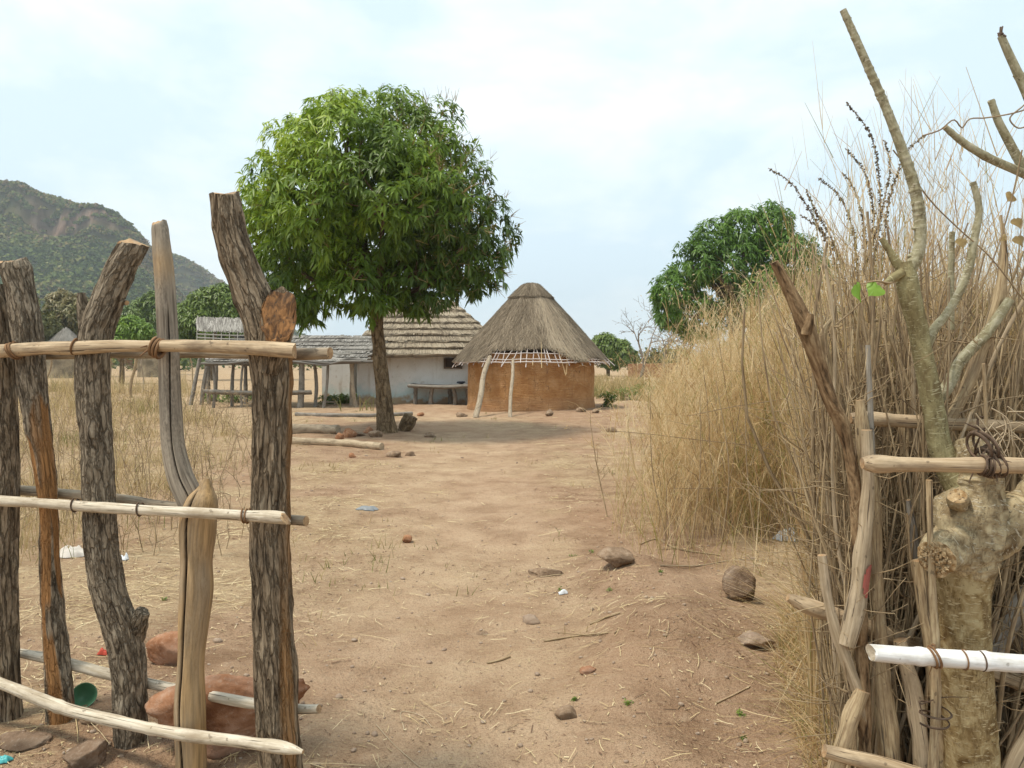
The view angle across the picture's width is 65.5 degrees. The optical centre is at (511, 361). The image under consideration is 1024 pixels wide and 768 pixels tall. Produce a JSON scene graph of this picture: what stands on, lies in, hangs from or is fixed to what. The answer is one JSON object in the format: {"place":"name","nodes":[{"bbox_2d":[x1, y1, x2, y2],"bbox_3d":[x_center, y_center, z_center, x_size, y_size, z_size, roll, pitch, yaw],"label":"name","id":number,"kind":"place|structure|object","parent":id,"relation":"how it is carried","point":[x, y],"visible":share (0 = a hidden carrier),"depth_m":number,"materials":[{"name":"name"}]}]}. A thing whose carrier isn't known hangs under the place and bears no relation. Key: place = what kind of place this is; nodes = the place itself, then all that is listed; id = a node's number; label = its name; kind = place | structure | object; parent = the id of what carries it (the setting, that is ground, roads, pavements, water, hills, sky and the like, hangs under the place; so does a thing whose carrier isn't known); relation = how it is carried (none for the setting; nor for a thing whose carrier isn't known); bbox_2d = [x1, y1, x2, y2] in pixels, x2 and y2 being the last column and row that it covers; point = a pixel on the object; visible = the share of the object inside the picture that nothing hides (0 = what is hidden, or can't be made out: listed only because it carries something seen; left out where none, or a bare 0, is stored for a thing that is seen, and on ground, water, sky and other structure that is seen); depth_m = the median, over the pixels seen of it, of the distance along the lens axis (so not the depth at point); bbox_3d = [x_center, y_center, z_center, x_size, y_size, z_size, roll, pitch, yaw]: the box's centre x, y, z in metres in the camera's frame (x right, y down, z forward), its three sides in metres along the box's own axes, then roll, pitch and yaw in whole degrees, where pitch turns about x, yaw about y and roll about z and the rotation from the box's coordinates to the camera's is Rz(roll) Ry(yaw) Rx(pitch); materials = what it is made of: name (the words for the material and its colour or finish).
{"place":"outdoors","nodes":[
{"label":"outdoors","id":0,"kind":"place"},
{"bbox_2d":[18,361,251,564],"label":"field grass","id":1,"kind":"structure","parent":0,"point":[120,463],"depth_m":16.26,"materials":[{"name":"beige plant"}]},
{"bbox_2d":[0,185,298,365],"bbox_3d":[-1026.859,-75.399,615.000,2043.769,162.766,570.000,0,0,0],"label":"hill","id":2,"kind":"structure","parent":0,"point":[36,222],"depth_m":531.93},
{"bbox_2d":[0,179,311,364],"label":"woodland","id":3,"kind":"object","parent":2,"relation":"on","point":[52,257],"visible":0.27,"depth_m":509.37,"materials":[{"name":"green plant"}]},
{"bbox_2d":[173,259,304,340],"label":"hill","id":4,"kind":"structure","parent":0,"point":[184,280],"depth_m":771.53,"materials":[{"name":"green plant"}]},
{"bbox_2d":[0,438,819,767],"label":"gravel","id":5,"kind":"structure","parent":0,"point":[338,696],"depth_m":4.15,"materials":[{"name":"stone"}]},
{"bbox_2d":[0,363,834,767],"bbox_3d":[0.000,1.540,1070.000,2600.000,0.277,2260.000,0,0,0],"label":"ground","id":6,"kind":"structure","parent":0,"point":[472,677],"depth_m":5.24,"materials":[{"name":"beige soil"}]},
{"bbox_2d":[0,755,13,763],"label":"plastic scrap","id":7,"kind":"object","parent":6,"relation":"on","point":[5,758],"visible":1,"depth_m":3.09,"materials":[{"name":"teal plastic"}]},
{"bbox_2d":[0,731,51,750],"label":"stone","id":8,"kind":"object","parent":6,"relation":"on","point":[20,741],"visible":1,"depth_m":3.21,"materials":[{"name":"brown stone"}]},
{"bbox_2d":[47,359,52,377],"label":"field stake","id":9,"kind":"object","parent":6,"relation":"on","point":[49,371],"visible":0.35,"depth_m":42.53,"materials":[{"name":"brown wood"}]},
{"bbox_2d":[38,298,62,340],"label":"olive tree","id":10,"kind":"object","parent":6,"relation":"on","point":[52,326],"visible":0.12,"depth_m":79.91,"materials":[{"name":"green plant"}]},
{"bbox_2d":[46,327,76,377],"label":"thatched hut","id":11,"kind":"object","parent":6,"relation":"on","point":[63,334],"visible":0.29,"depth_m":78.39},
{"bbox_2d":[41,288,89,334],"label":"olive tree","id":12,"kind":"object","parent":6,"relation":"on","point":[64,302],"visible":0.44,"depth_m":83.41,"materials":[{"name":"green plant"}]},
{"bbox_2d":[60,545,83,557],"bbox_3d":[-3.621,1.547,6.527,0.284,0.076,0.198,0,0,0],"label":"rag","id":13,"kind":"object","parent":6,"relation":"on","point":[78,551],"visible":0.62,"depth_m":6.48,"materials":[{"name":"beige fabric"}]},
{"bbox_2d":[62,738,107,767],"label":"stone","id":14,"kind":"object","parent":6,"relation":"on","point":[92,753],"visible":0.98,"depth_m":3.08,"materials":[{"name":"brown stone"}]},
{"bbox_2d":[74,682,96,706],"bbox_3d":[-1.917,1.494,3.571,0.102,0.102,0.092,0,0,0],"label":"plastic bowl","id":15,"kind":"object","parent":6,"relation":"on","point":[85,693],"visible":0.82,"depth_m":3.59,"materials":[{"name":"green plastic"}]},
{"bbox_2d":[80,720,93,725],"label":"stone","id":16,"kind":"object","parent":6,"relation":"on","point":[85,722],"visible":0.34,"depth_m":3.38,"materials":[{"name":"brown stone"}]},
{"bbox_2d":[97,647,106,654],"bbox_3d":[-2.208,1.563,4.306,0.060,0.039,0.042,0,0,0],"label":"plastic scrap","id":17,"kind":"object","parent":6,"relation":"on","point":[102,651],"visible":0.76,"depth_m":4.29,"materials":[{"name":"red plastic"}]},
{"bbox_2d":[121,553,128,559],"bbox_3d":[-3.136,1.565,6.414,0.080,0.057,0.054,0,0,0],"label":"plastic scrap","id":18,"kind":"object","parent":6,"relation":"on","point":[125,557],"visible":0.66,"depth_m":6.41,"materials":[{"name":"grey plastic"}]},
{"bbox_2d":[129,358,137,397],"bbox_3d":[-16.818,0.584,35.372,0.392,2.245,0.184,0,0,0],"label":"field stake","id":19,"kind":"object","parent":6,"relation":"on","point":[132,375],"visible":0.65,"depth_m":35.32,"materials":[{"name":"wood"}]},
{"bbox_2d":[112,314,156,383],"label":"leafy bush","id":20,"kind":"object","parent":6,"relation":"on","point":[130,327],"visible":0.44,"depth_m":57.30,"materials":[{"name":"green plant"}]},
{"bbox_2d":[141,359,143,388],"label":"field stake","id":21,"kind":"object","parent":6,"relation":"on","point":[142,372],"visible":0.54,"depth_m":42.61,"materials":[{"name":"brown wood"}]},
{"bbox_2d":[137,336,157,376],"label":"thatched hut","id":22,"kind":"object","parent":6,"relation":"on","point":[149,366],"depth_m":83.36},
{"bbox_2d":[120,290,179,332],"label":"dark tree","id":23,"kind":"object","parent":6,"relation":"on","point":[146,308],"visible":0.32,"depth_m":98.41,"materials":[{"name":"green plant"}]},
{"bbox_2d":[146,631,177,664],"bbox_3d":[-1.782,1.527,4.190,0.231,0.213,0.168,0,0,30],"label":"boulder","id":24,"kind":"object","parent":6,"relation":"on","point":[162,649],"visible":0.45,"depth_m":4.14,"materials":[{"name":"brown stone"}]},
{"bbox_2d":[0,191,332,767],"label":"stake fence","id":25,"kind":"object","parent":6,"relation":"on","point":[269,350],"visible":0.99,"depth_m":3.14,"materials":[{"name":"brown wood"}]},
{"bbox_2d":[177,282,243,379],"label":"broad tree","id":26,"kind":"object","parent":6,"relation":"on","point":[214,301],"visible":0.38,"depth_m":68.64,"materials":[{"name":"green plant"}]},
{"bbox_2d":[189,316,247,404],"bbox_3d":[-11.018,-0.061,30.891,2.674,3.556,2.591,0,0,-15],"label":"stick rack","id":27,"kind":"object","parent":6,"relation":"on","point":[215,325],"visible":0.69,"depth_m":30.66,"materials":[{"name":"grey wood"}]},
{"bbox_2d":[144,674,309,758],"bbox_3d":[-1.161,1.459,3.287,0.642,0.350,0.235,0,0,0],"label":"boulder","id":28,"kind":"object","parent":6,"relation":"on","point":[220,718],"visible":0.34,"depth_m":3.20,"materials":[{"name":"brown stone"}]},
{"bbox_2d":[200,393,357,403],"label":"weeds","id":29,"kind":"object","parent":6,"relation":"on","point":[344,398],"visible":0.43,"depth_m":30.80,"materials":[{"name":"green plant"}]},
{"bbox_2d":[201,335,387,407],"bbox_3d":[-7.909,0.327,29.500,6.179,2.773,3.711,0,0,0],"label":"stick shelter","id":30,"kind":"object","parent":6,"relation":"on","point":[351,351],"visible":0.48,"depth_m":28.21,"materials":[{"name":"grey wood"}]},
{"bbox_2d":[292,424,340,433],"bbox_3d":[-4.443,1.503,17.716,1.259,0.266,0.462,0,0,0],"label":"log","id":31,"kind":"object","parent":6,"relation":"on","point":[316,428],"visible":0.77,"depth_m":17.68,"materials":[{"name":"beige wood"}]},
{"bbox_2d":[321,401,337,404],"bbox_3d":[-6.814,1.537,29.734,0.550,0.150,0.370,0,0,0],"label":"stool","id":32,"kind":"object","parent":6,"relation":"on","point":[335,402],"visible":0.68,"depth_m":29.56,"materials":[{"name":"brown wood"}]},
{"bbox_2d":[292,437,384,449],"bbox_3d":[-3.329,1.545,15.190,2.127,0.176,0.342,0,0,23],"label":"log","id":33,"kind":"object","parent":6,"relation":"on","point":[341,442],"visible":0.9,"depth_m":15.21,"materials":[{"name":"beige wood"}]},
{"bbox_2d":[322,335,356,399],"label":"mud store","id":34,"kind":"structure","parent":6,"relation":"on","point":[339,378],"depth_m":32.50,"materials":[{"name":"beige paint"}]},
{"bbox_2d":[335,433,343,438],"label":"stone","id":35,"kind":"object","parent":6,"relation":"on","point":[339,436],"visible":0.65,"depth_m":16.37,"materials":[{"name":"red stone"}]},
{"bbox_2d":[342,428,356,437],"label":"stone","id":36,"kind":"object","parent":6,"relation":"on","point":[348,433],"visible":0.71,"depth_m":17.12,"materials":[{"name":"red stone"}]},
{"bbox_2d":[349,453,355,457],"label":"stone","id":37,"kind":"object","parent":6,"relation":"on","point":[351,455],"visible":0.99,"depth_m":13.35,"materials":[{"name":"red stone"}]},
{"bbox_2d":[294,411,412,416],"bbox_3d":[-4.670,1.558,23.569,3.490,0.150,0.828,0,0,-10],"label":"log","id":38,"kind":"object","parent":6,"relation":"on","point":[343,414],"visible":0.72,"depth_m":23.24,"materials":[{"name":"brown wood"}]},
{"bbox_2d":[357,432,364,435],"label":"stone","id":39,"kind":"object","parent":6,"relation":"on","point":[360,434],"visible":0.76,"depth_m":17.36,"materials":[{"name":"brown stone"}]},
{"bbox_2d":[356,505,377,510],"bbox_3d":[-1.562,1.571,8.566,0.238,0.044,0.153,0,0,0],"label":"plastic scrap","id":40,"kind":"object","parent":6,"relation":"on","point":[368,508],"visible":1,"depth_m":8.52,"materials":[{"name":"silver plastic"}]},
{"bbox_2d":[363,426,373,432],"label":"stone","id":41,"kind":"object","parent":6,"relation":"on","point":[368,429],"visible":0.6,"depth_m":17.85,"materials":[{"name":"red stone"}]},
{"bbox_2d":[368,430,382,436],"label":"stone","id":42,"kind":"object","parent":6,"relation":"on","point":[376,433],"visible":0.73,"depth_m":17.03,"materials":[{"name":"stone"}]},
{"bbox_2d":[234,83,523,432],"bbox_3d":[-3.099,-2.227,18.341,6.852,8.359,6.398,0,0,0],"label":"mango tree","id":43,"kind":"object","parent":6,"relation":"on","point":[399,216],"visible":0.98,"depth_m":16.98,"materials":[{"name":"green plant"}]},
{"bbox_2d":[386,451,400,457],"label":"stone","id":44,"kind":"object","parent":6,"relation":"on","point":[392,454],"visible":0.75,"depth_m":13.55,"materials":[{"name":"beige stone"}]},
{"bbox_2d":[376,724,419,767],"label":"twig","id":45,"kind":"object","parent":6,"relation":"on","point":[397,747],"visible":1,"depth_m":3.34,"materials":[{"name":"grey wood"}]},
{"bbox_2d":[402,535,411,542],"bbox_3d":[-0.949,1.605,7.209,0.092,0.079,0.081,0,0,-11],"label":"brick fragment","id":46,"kind":"object","parent":6,"relation":"on","point":[407,539],"visible":1,"depth_m":7.18,"materials":[{"name":"orange brick"}]},
{"bbox_2d":[398,413,417,431],"bbox_3d":[-2.446,1.460,18.640,0.469,0.536,0.370,0,0,0],"label":"stump","id":47,"kind":"object","parent":6,"relation":"on","point":[407,423],"visible":0.91,"depth_m":18.50,"materials":[{"name":"brown wood"}]},
{"bbox_2d":[405,451,415,455],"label":"stone","id":48,"kind":"object","parent":6,"relation":"on","point":[410,453],"visible":0.84,"depth_m":13.87,"materials":[{"name":"stone"}]},
{"bbox_2d":[0,413,826,767],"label":"straw litter","id":49,"kind":"object","parent":6,"relation":"on","point":[230,755],"visible":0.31,"depth_m":5.07,"materials":[{"name":"beige plant"}]},
{"bbox_2d":[400,711,431,730],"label":"twig","id":50,"kind":"object","parent":6,"relation":"on","point":[412,713],"visible":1,"depth_m":3.63,"materials":[{"name":"beige wood"}]},
{"bbox_2d":[424,432,435,436],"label":"stone","id":51,"kind":"object","parent":6,"relation":"on","point":[429,434],"visible":0.84,"depth_m":17.43,"materials":[{"name":"stone"}]},
{"bbox_2d":[357,301,513,403],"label":"white house","id":52,"kind":"structure","parent":6,"relation":"on","point":[424,352],"depth_m":31.00,"materials":[{"name":"white paint"}]},
{"bbox_2d":[444,358,461,368],"bbox_3d":[-2.298,0.051,30.948,0.711,0.414,0.105,0,0,0],"label":"window","id":53,"kind":"structure","parent":52,"relation":"in","point":[448,364],"depth_m":30.94,"materials":[{"name":"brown wood"}]},
{"bbox_2d":[407,383,467,404],"bbox_3d":[-2.766,1.264,30.396,2.326,0.887,1.322,0,0,0],"label":"log table","id":54,"kind":"object","parent":6,"relation":"on","point":[449,387],"visible":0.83,"depth_m":29.98,"materials":[{"name":"grey wood"}]},
{"bbox_2d":[111,338,777,370],"bbox_3d":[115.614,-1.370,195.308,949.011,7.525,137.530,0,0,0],"label":"treeline","id":55,"kind":"object","parent":6,"relation":"on","point":[129,363],"visible":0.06,"depth_m":146.30,"materials":[{"name":"green plant"}]},
{"bbox_2d":[161,549,747,739],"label":"weeds","id":56,"kind":"object","parent":6,"relation":"on","point":[737,712],"visible":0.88,"depth_m":3.67,"materials":[{"name":"green plant"}]},
{"bbox_2d":[456,412,467,416],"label":"stone","id":57,"kind":"object","parent":6,"relation":"on","point":[459,414],"visible":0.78,"depth_m":23.65,"materials":[{"name":"beige stone"}]},
{"bbox_2d":[476,631,487,635],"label":"stone","id":58,"kind":"object","parent":6,"relation":"on","point":[484,633],"visible":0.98,"depth_m":4.75,"materials":[{"name":"brown stone"}]},
{"bbox_2d":[473,355,491,417],"bbox_3d":[-0.922,0.764,24.485,0.226,1.972,2.459,0,0,8],"label":"prop pole","id":59,"kind":"object","parent":6,"relation":"on","point":[478,406],"visible":0.91,"depth_m":24.30,"materials":[{"name":"beige wood"}]},
{"bbox_2d":[291,372,691,646],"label":"dry tufts","id":60,"kind":"object","parent":6,"relation":"on","point":[601,386],"visible":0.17,"depth_m":32.92,"materials":[{"name":"beige plant"}]},
{"bbox_2d":[487,655,510,663],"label":"twig","id":61,"kind":"object","parent":6,"relation":"on","point":[501,659],"visible":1,"depth_m":4.33,"materials":[{"name":"brown wood"}]},
{"bbox_2d":[508,358,513,416],"bbox_3d":[-0.014,0.791,24.519,0.142,1.854,2.324,0,0,3],"label":"prop pole","id":62,"kind":"object","parent":6,"relation":"on","point":[511,392],"visible":0.88,"depth_m":24.31,"materials":[{"name":"beige wood"}]},
{"bbox_2d":[523,614,540,624],"bbox_3d":[0.123,1.610,4.975,0.116,0.072,0.139,0,0,0],"label":"stone","id":63,"kind":"object","parent":6,"relation":"on","point":[529,619],"visible":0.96,"depth_m":4.93,"materials":[{"name":"brown stone"}]},
{"bbox_2d":[452,282,614,411],"bbox_3d":[0.712,-0.559,28.206,5.686,4.518,5.642,0,0,0],"label":"round hut","id":64,"kind":"object","parent":6,"relation":"on","point":[524,322],"visible":0.99,"depth_m":26.39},
{"bbox_2d":[528,568,562,577],"bbox_3d":[0.266,1.625,6.140,0.287,0.087,0.230,0,0,0],"label":"stone","id":65,"kind":"object","parent":6,"relation":"on","point":[542,572],"visible":0.76,"depth_m":6.08,"materials":[{"name":"brown stone"}]},
{"bbox_2d":[545,409,553,415],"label":"stone","id":66,"kind":"object","parent":6,"relation":"on","point":[549,412],"visible":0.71,"depth_m":23.47,"materials":[{"name":"brown stone"}]},
{"bbox_2d":[558,589,567,594],"bbox_3d":[0.356,1.599,5.549,0.066,0.035,0.045,0,0,0],"label":"plastic scrap","id":67,"kind":"object","parent":6,"relation":"on","point":[562,591],"visible":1,"depth_m":5.53,"materials":[{"name":"white plastic"}]},
{"bbox_2d":[555,705,576,719],"bbox_3d":[0.246,1.604,3.647,0.105,0.064,0.105,0,0,0],"label":"stone","id":68,"kind":"object","parent":6,"relation":"on","point":[566,712],"visible":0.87,"depth_m":3.60,"materials":[{"name":"brown stone"}]},
{"bbox_2d":[576,407,585,411],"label":"stone","id":69,"kind":"object","parent":6,"relation":"on","point":[579,409],"visible":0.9,"depth_m":25.14,"materials":[{"name":"brown stone"}]},
{"bbox_2d":[579,665,595,674],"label":"stone","id":70,"kind":"object","parent":6,"relation":"on","point":[585,670],"visible":0.87,"depth_m":4.04,"materials":[{"name":"brown stone"}]},
{"bbox_2d":[544,630,633,641],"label":"twig","id":71,"kind":"object","parent":6,"relation":"on","point":[578,635],"visible":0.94,"depth_m":4.54,"materials":[{"name":"brown wood"}]},
{"bbox_2d":[590,415,613,516],"bbox_3d":[0.928,1.068,8.234,0.259,1.120,0.076,0,0,14],"label":"dry weed","id":72,"kind":"object","parent":6,"relation":"on","point":[598,471],"visible":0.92,"depth_m":8.24,"materials":[{"name":"beige plant"}]},
{"bbox_2d":[590,612,619,624],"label":"twig","id":73,"kind":"object","parent":6,"relation":"on","point":[595,621],"visible":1,"depth_m":4.74,"materials":[{"name":"brown wood"}]},
{"bbox_2d":[606,427,616,431],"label":"stone","id":74,"kind":"object","parent":6,"relation":"on","point":[608,429],"visible":0.7,"depth_m":18.13,"materials":[{"name":"beige stone"}]},
{"bbox_2d":[597,546,633,567],"bbox_3d":[0.755,1.421,5.804,0.263,0.130,0.211,0,0,0],"label":"stone","id":75,"kind":"object","parent":6,"relation":"on","point":[616,557],"visible":0.98,"depth_m":5.74,"materials":[{"name":"brown stone"}]},
{"bbox_2d":[591,332,640,375],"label":"green tree","id":76,"kind":"object","parent":6,"relation":"on","point":[607,344],"visible":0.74,"depth_m":88.38,"materials":[{"name":"green plant"}]},
{"bbox_2d":[597,384,655,407],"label":"weeds","id":77,"kind":"object","parent":6,"relation":"on","point":[608,403],"visible":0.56,"depth_m":28.27,"materials":[{"name":"green plant"}]},
{"bbox_2d":[638,424,653,496],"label":"dry weed","id":78,"kind":"object","parent":6,"relation":"on","point":[645,457],"visible":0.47,"depth_m":9.34,"materials":[{"name":"brown plant"}]},
{"bbox_2d":[612,299,685,376],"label":"bare tree","id":79,"kind":"object","parent":6,"relation":"on","point":[641,353],"visible":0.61,"depth_m":75.71,"materials":[{"name":"wood"}]},
{"bbox_2d":[628,363,687,377],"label":"mud wall","id":80,"kind":"structure","parent":6,"relation":"on","point":[630,366],"depth_m":81.79,"materials":[{"name":"brown soil"}]},
{"bbox_2d":[649,385,673,539],"bbox_3d":[1.303,0.915,7.163,0.231,1.412,0.279,0,0,40],"label":"dry weed","id":81,"kind":"object","parent":6,"relation":"on","point":[653,469],"visible":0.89,"depth_m":7.17,"materials":[{"name":"brown plant"}]},
{"bbox_2d":[647,327,693,374],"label":"bare tree","id":82,"kind":"object","parent":6,"relation":"on","point":[669,339],"visible":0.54,"depth_m":68.29,"materials":[{"name":"grey wood"}]},
{"bbox_2d":[639,538,719,555],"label":"twig","id":83,"kind":"object","parent":6,"relation":"on","point":[672,547],"visible":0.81,"depth_m":6.72,"materials":[{"name":"brown wood"}]},
{"bbox_2d":[537,512,836,767],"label":"hay","id":84,"kind":"object","parent":6,"relation":"on","point":[790,635],"visible":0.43,"depth_m":3.89,"materials":[{"name":"beige plant"}]},
{"bbox_2d":[668,394,708,546],"bbox_3d":[1.510,0.925,6.855,0.357,1.388,0.161,0,0,0],"label":"dry weed","id":85,"kind":"object","parent":6,"relation":"on","point":[699,485],"visible":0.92,"depth_m":6.84,"materials":[{"name":"beige plant"}]},
{"bbox_2d":[681,429,706,519],"bbox_3d":[1.856,1.161,8.213,0.430,0.970,0.245,0,0,-24],"label":"dry weed","id":86,"kind":"object","parent":6,"relation":"on","point":[696,464],"visible":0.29,"depth_m":8.18,"materials":[{"name":"beige plant"}]},
{"bbox_2d":[697,381,729,549],"bbox_3d":[1.697,0.888,6.797,0.282,1.469,0.259,0,0,7],"label":"dry weed","id":87,"kind":"object","parent":6,"relation":"on","point":[728,463],"visible":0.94,"depth_m":6.69,"materials":[{"name":"beige plant"}]},
{"bbox_2d":[659,559,799,566],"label":"twig","id":88,"kind":"object","parent":6,"relation":"on","point":[719,562],"visible":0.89,"depth_m":6.18,"materials":[{"name":"brown wood"}]},
{"bbox_2d":[715,685,750,703],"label":"twig","id":89,"kind":"object","parent":6,"relation":"on","point":[721,700],"visible":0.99,"depth_m":3.76,"materials":[{"name":"brown wood"}]},
{"bbox_2d":[722,565,755,601],"bbox_3d":[1.512,1.473,5.299,0.218,0.263,0.233,0,0,21],"label":"boulder","id":90,"kind":"object","parent":6,"relation":"on","point":[733,576],"visible":0.81,"depth_m":5.21,"materials":[{"name":"brown stone"}]},
{"bbox_2d":[646,199,835,375],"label":"leafy tree","id":91,"kind":"object","parent":6,"relation":"on","point":[726,244],"visible":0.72,"depth_m":46.83,"materials":[{"name":"green plant"}]},
{"bbox_2d":[728,394,767,552],"bbox_3d":[1.966,0.936,6.726,0.392,1.371,0.143,0,0,23],"label":"dry weed","id":92,"kind":"object","parent":6,"relation":"on","point":[745,448],"visible":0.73,"depth_m":6.69,"materials":[{"name":"beige plant"}]},
{"bbox_2d":[737,630,775,648],"bbox_3d":[1.318,1.527,4.366,0.192,0.108,0.201,0,0,-37],"label":"stone","id":93,"kind":"object","parent":6,"relation":"on","point":[750,634],"visible":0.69,"depth_m":4.31,"materials":[{"name":"brown stone"}]},
{"bbox_2d":[524,224,1023,576],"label":"tall dry grass","id":94,"kind":"structure","parent":6,"relation":"on","point":[702,376],"depth_m":7.57,"materials":[{"name":"beige plant"}]},
{"bbox_2d":[767,429,790,543],"bbox_3d":[2.375,1.048,6.906,0.230,1.119,0.352,0,0,0],"label":"dry weed","id":95,"kind":"object","parent":6,"relation":"on","point":[784,491],"visible":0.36,"depth_m":6.89,"materials":[{"name":"beige plant"}]},
{"bbox_2d":[772,527,797,540],"bbox_3d":[2.447,1.523,7.073,0.230,0.121,0.161,0,0,0],"label":"plastic scrap","id":96,"kind":"object","parent":6,"relation":"on","point":[778,537],"visible":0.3,"depth_m":7.03,"materials":[{"name":"grey plastic"}]},
{"bbox_2d":[768,102,924,346],"bbox_3d":[1.793,0.066,4.409,0.818,3.071,0.393,0,0,0],"label":"spike shrub","id":97,"kind":"object","parent":6,"relation":"on","point":[888,202],"visible":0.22,"depth_m":4.49,"materials":[{"name":"plant"}]},
{"bbox_2d":[733,189,1023,767],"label":"brushwood fence","id":98,"kind":"object","parent":6,"relation":"on","point":[888,664],"visible":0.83,"depth_m":2.78,"materials":[{"name":"brown wood"}]},
{"bbox_2d":[739,41,1023,736],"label":"dry stalks","id":99,"kind":"object","parent":6,"relation":"on","point":[812,681],"visible":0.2,"depth_m":3.75,"materials":[{"name":"beige plant"}]},
{"bbox_2d":[840,8,1023,767],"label":"pollarded tree","id":100,"kind":"object","parent":6,"relation":"on","point":[978,527],"visible":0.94,"depth_m":2.59,"materials":[{"name":"brown plant"}]},
{"bbox_2d":[957,293,1023,419],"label":"foliage","id":101,"kind":"object","parent":6,"relation":"on","point":[985,314],"depth_m":4.67,"materials":[{"name":"brown plant"}]},
{"bbox_2d":[0,0,1023,362],"label":"sky","id":102,"kind":"structure","parent":0,"point":[614,129],"materials":[{"name":"white"}]}
]}

